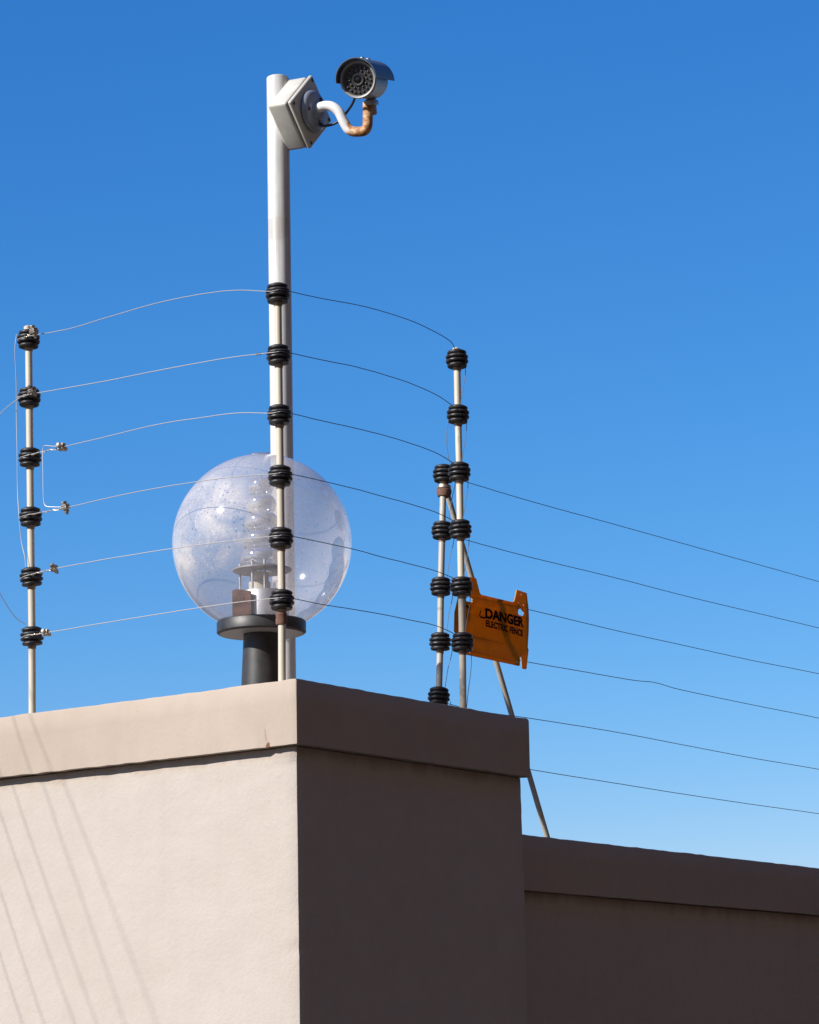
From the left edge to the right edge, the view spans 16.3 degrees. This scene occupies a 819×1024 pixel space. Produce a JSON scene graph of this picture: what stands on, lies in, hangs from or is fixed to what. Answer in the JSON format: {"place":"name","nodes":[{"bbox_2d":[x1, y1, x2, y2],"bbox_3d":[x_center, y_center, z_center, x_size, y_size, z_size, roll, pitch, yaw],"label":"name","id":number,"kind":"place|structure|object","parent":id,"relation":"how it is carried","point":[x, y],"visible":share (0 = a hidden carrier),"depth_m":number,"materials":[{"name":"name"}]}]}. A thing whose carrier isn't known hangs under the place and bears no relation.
{"place":"outdoors","nodes":[
{"label":"outdoors","id":0,"kind":"place"},
{"bbox_2d":[0,0,818,867],"label":"sky","id":1,"kind":"structure","parent":0,"point":[611,207],"materials":[{"name":"blue"}]},
{"label":"ground","id":2,"kind":"structure","parent":0,"visible":0},
{"bbox_2d":[0,679,529,1023],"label":"tall boundary wall","id":3,"kind":"structure","parent":2,"relation":"on","point":[294,851],"depth_m":6.59,"materials":[{"name":"paint"}]},
{"bbox_2d":[17,325,43,712],"bbox_3d":[-0.934,0.019,7.056,0.076,0.995,0.058,-9,-14,34],"label":"fence post","id":4,"kind":"object","parent":3,"relation":"on","point":[29,345],"visible":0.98,"depth_m":7.04,"materials":[{"name":"grey metal"}]},
{"bbox_2d":[0,594,24,623],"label":"jumper wire","id":5,"kind":"object","parent":4,"relation":"attached to","point":[10,610],"visible":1,"depth_m":6.99,"materials":[{"name":"grey metal"}]},
{"bbox_2d":[15,334,25,566],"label":"jumper wire","id":6,"kind":"object","parent":4,"relation":"attached to","point":[17,453],"visible":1,"depth_m":7.09,"materials":[{"name":"grey metal"}]},
{"bbox_2d":[20,535,276,578],"bbox_3d":[-0.626,0.096,6.775,0.812,0.028,0.026,-10,-14,37],"label":"fence wire","id":7,"kind":"object","parent":4,"relation":"attached to","point":[54,568],"visible":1,"depth_m":6.85,"materials":[{"name":"grey metal"}]},
{"bbox_2d":[20,473,277,517],"bbox_3d":[-0.626,-0.046,6.811,0.815,0.034,0.019,-10,-14,35],"label":"fence wire","id":8,"kind":"object","parent":4,"relation":"attached to","point":[65,506],"visible":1,"depth_m":6.92,"materials":[{"name":"grey metal"}]},
{"bbox_2d":[21,598,278,637],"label":"fence wire","id":9,"kind":"object","parent":4,"relation":"attached to","point":[45,632],"visible":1,"depth_m":6.81,"materials":[{"name":"grey metal"}]},
{"bbox_2d":[172,452,351,685],"bbox_3d":[-0.355,0.188,6.918,0.434,0.669,0.434,-9,-14,34],"label":"globe lamp","id":10,"kind":"object","parent":3,"relation":"on","point":[252,625],"visible":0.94,"depth_m":6.86,"materials":[{"name":"clear glass"}]},
{"bbox_2d":[265,282,293,680],"bbox_3d":[-0.297,-0.074,6.592,0.059,0.941,0.058,-9,-14,34],"label":"fence post","id":11,"kind":"object","parent":3,"relation":"on","point":[278,361],"visible":1,"depth_m":6.58,"materials":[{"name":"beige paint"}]},
{"bbox_2d":[18,290,273,339],"bbox_3d":[-0.647,-0.482,6.894,0.825,0.049,0.036,-9,-14,34],"label":"fence wire","id":12,"kind":"object","parent":11,"relation":"attached to","point":[33,330],"visible":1,"depth_m":7.00,"materials":[{"name":"grey metal"}]},
{"bbox_2d":[17,352,275,397],"bbox_3d":[-0.646,-0.336,6.861,0.825,0.045,0.040,-9,-14,34],"label":"fence wire","id":13,"kind":"object","parent":11,"relation":"attached to","point":[31,390],"visible":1,"depth_m":6.95,"materials":[{"name":"grey metal"}]},
{"bbox_2d":[19,412,276,458],"bbox_3d":[-0.634,-0.189,6.838,0.818,0.034,0.034,-10,-14,36],"label":"fence wire","id":14,"kind":"object","parent":11,"relation":"attached to","point":[62,446],"visible":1,"depth_m":6.93,"materials":[{"name":"grey metal"}]},
{"bbox_2d":[42,445,55,506],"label":"jumper wire","id":15,"kind":"object","parent":14,"relation":"attached to","point":[43,481],"visible":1,"depth_m":7.00,"materials":[{"name":"grey metal"}]},
{"bbox_2d":[267,74,295,679],"bbox_3d":[-0.332,-0.279,7.439,0.060,1.791,0.059,-9,-14,34],"label":"camera pole","id":16,"kind":"object","parent":3,"relation":"on","point":[279,217],"visible":0.61,"depth_m":7.48,"materials":[{"name":"silver metal"}]},
{"bbox_2d":[268,75,330,149],"bbox_3d":[-0.289,-1.050,7.567,0.092,0.198,0.199,-9,-14,34],"label":"junction box","id":17,"kind":"object","parent":16,"relation":"attached to","point":[284,106],"visible":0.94,"depth_m":7.52,"materials":[{"name":"beige plastic"}]},
{"bbox_2d":[301,57,394,136],"bbox_3d":[-0.161,-1.085,7.468,0.259,0.202,0.179,-9,-14,34],"label":"security camera","id":18,"kind":"object","parent":17,"relation":"attached to","point":[367,79],"visible":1,"depth_m":7.47,"materials":[{"name":"grey metal"}]},
{"bbox_2d":[446,347,473,707],"bbox_3d":[0.127,0.040,7.146,0.058,0.932,0.065,-9,-14,34],"label":"fence post","id":19,"kind":"object","parent":3,"relation":"on","point":[456,363],"visible":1,"depth_m":7.13,"materials":[{"name":"white metal"}]},
{"bbox_2d":[274,289,464,356],"bbox_3d":[-0.084,-0.469,6.938,0.022,0.053,0.736,-10,-14,36],"label":"fence wire","id":20,"kind":"object","parent":19,"relation":"attached to","point":[374,309],"visible":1,"depth_m":6.93,"materials":[{"name":"grey metal"}]},
{"bbox_2d":[277,351,466,412],"bbox_3d":[-0.081,-0.320,6.907,0.022,0.037,0.734,-10,-14,36],"label":"fence wire","id":21,"kind":"object","parent":19,"relation":"attached to","point":[369,370],"visible":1,"depth_m":6.89,"materials":[{"name":"grey metal"}]},
{"bbox_2d":[277,411,466,469],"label":"fence wire","id":22,"kind":"object","parent":19,"relation":"attached to","point":[369,431],"visible":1,"depth_m":6.84,"materials":[{"name":"grey metal"}]},
{"bbox_2d":[277,535,469,584],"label":"fence wire","id":23,"kind":"object","parent":19,"relation":"attached to","point":[369,553],"visible":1,"depth_m":6.79,"materials":[{"name":"grey metal"}]},
{"bbox_2d":[278,472,468,527],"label":"fence wire","id":24,"kind":"object","parent":19,"relation":"attached to","point":[371,493],"visible":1,"depth_m":6.82,"materials":[{"name":"grey metal"}]},
{"bbox_2d":[280,597,470,640],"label":"fence wire","id":25,"kind":"object","parent":19,"relation":"attached to","point":[370,612],"visible":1,"depth_m":6.75,"materials":[{"name":"grey metal"}]},
{"bbox_2d":[467,655,471,701],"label":"jumper wire","id":26,"kind":"object","parent":19,"relation":"attached to","point":[470,676],"visible":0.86,"depth_m":7.07,"materials":[{"name":"grey metal"}]},
{"bbox_2d":[522,834,818,1023],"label":"boundary wall","id":27,"kind":"structure","parent":2,"relation":"on","point":[615,934],"depth_m":7.94,"materials":[{"name":"paint"}]},
{"bbox_2d":[427,464,549,836],"bbox_3d":[0.213,0.374,7.565,0.058,0.957,0.568,-9,-14,34],"label":"fence post","id":28,"kind":"object","parent":27,"relation":"on","point":[440,641],"visible":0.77,"depth_m":7.44,"materials":[{"name":"metal"}]},
{"bbox_2d":[448,703,818,769],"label":"fence wire","id":29,"kind":"object","parent":28,"relation":"attached to","point":[649,738],"visible":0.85,"depth_m":8.18,"materials":[{"name":"grey metal"}]},
{"bbox_2d":[465,539,817,627],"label":"fence wire","id":30,"kind":"object","parent":28,"relation":"attached to","point":[637,583],"visible":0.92,"depth_m":8.24,"materials":[{"name":"grey metal"}]},
{"bbox_2d":[467,482,818,581],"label":"fence wire","id":31,"kind":"object","parent":28,"relation":"attached to","point":[639,531],"visible":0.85,"depth_m":8.28,"materials":[{"name":"grey metal"}]},
{"bbox_2d":[468,596,818,673],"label":"fence wire","id":32,"kind":"object","parent":28,"relation":"attached to","point":[671,642],"visible":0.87,"depth_m":8.35,"materials":[{"name":"grey metal"}]},
{"bbox_2d":[454,577,528,668],"bbox_3d":[0.219,0.293,7.565,0.033,0.214,0.355,-9,-14,34],"label":"warning sign","id":33,"kind":"object","parent":32,"relation":"hanging from","point":[497,629],"visible":0.96,"depth_m":7.57,"materials":[{"name":"orange plastic"}]},
{"bbox_2d":[520,660,816,717],"bbox_3d":[2.052,0.854,10.120,0.002,0.018,6.783,-9,-14,34],"label":"fence wire","id":34,"kind":"object","parent":28,"relation":"attached to","point":[668,686],"visible":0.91,"depth_m":8.29,"materials":[{"name":"grey metal"}]},
{"bbox_2d":[530,769,818,813],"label":"fence wire","id":35,"kind":"object","parent":28,"relation":"attached to","point":[668,791],"visible":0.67,"depth_m":8.23,"materials":[{"name":"grey metal"}]}
]}

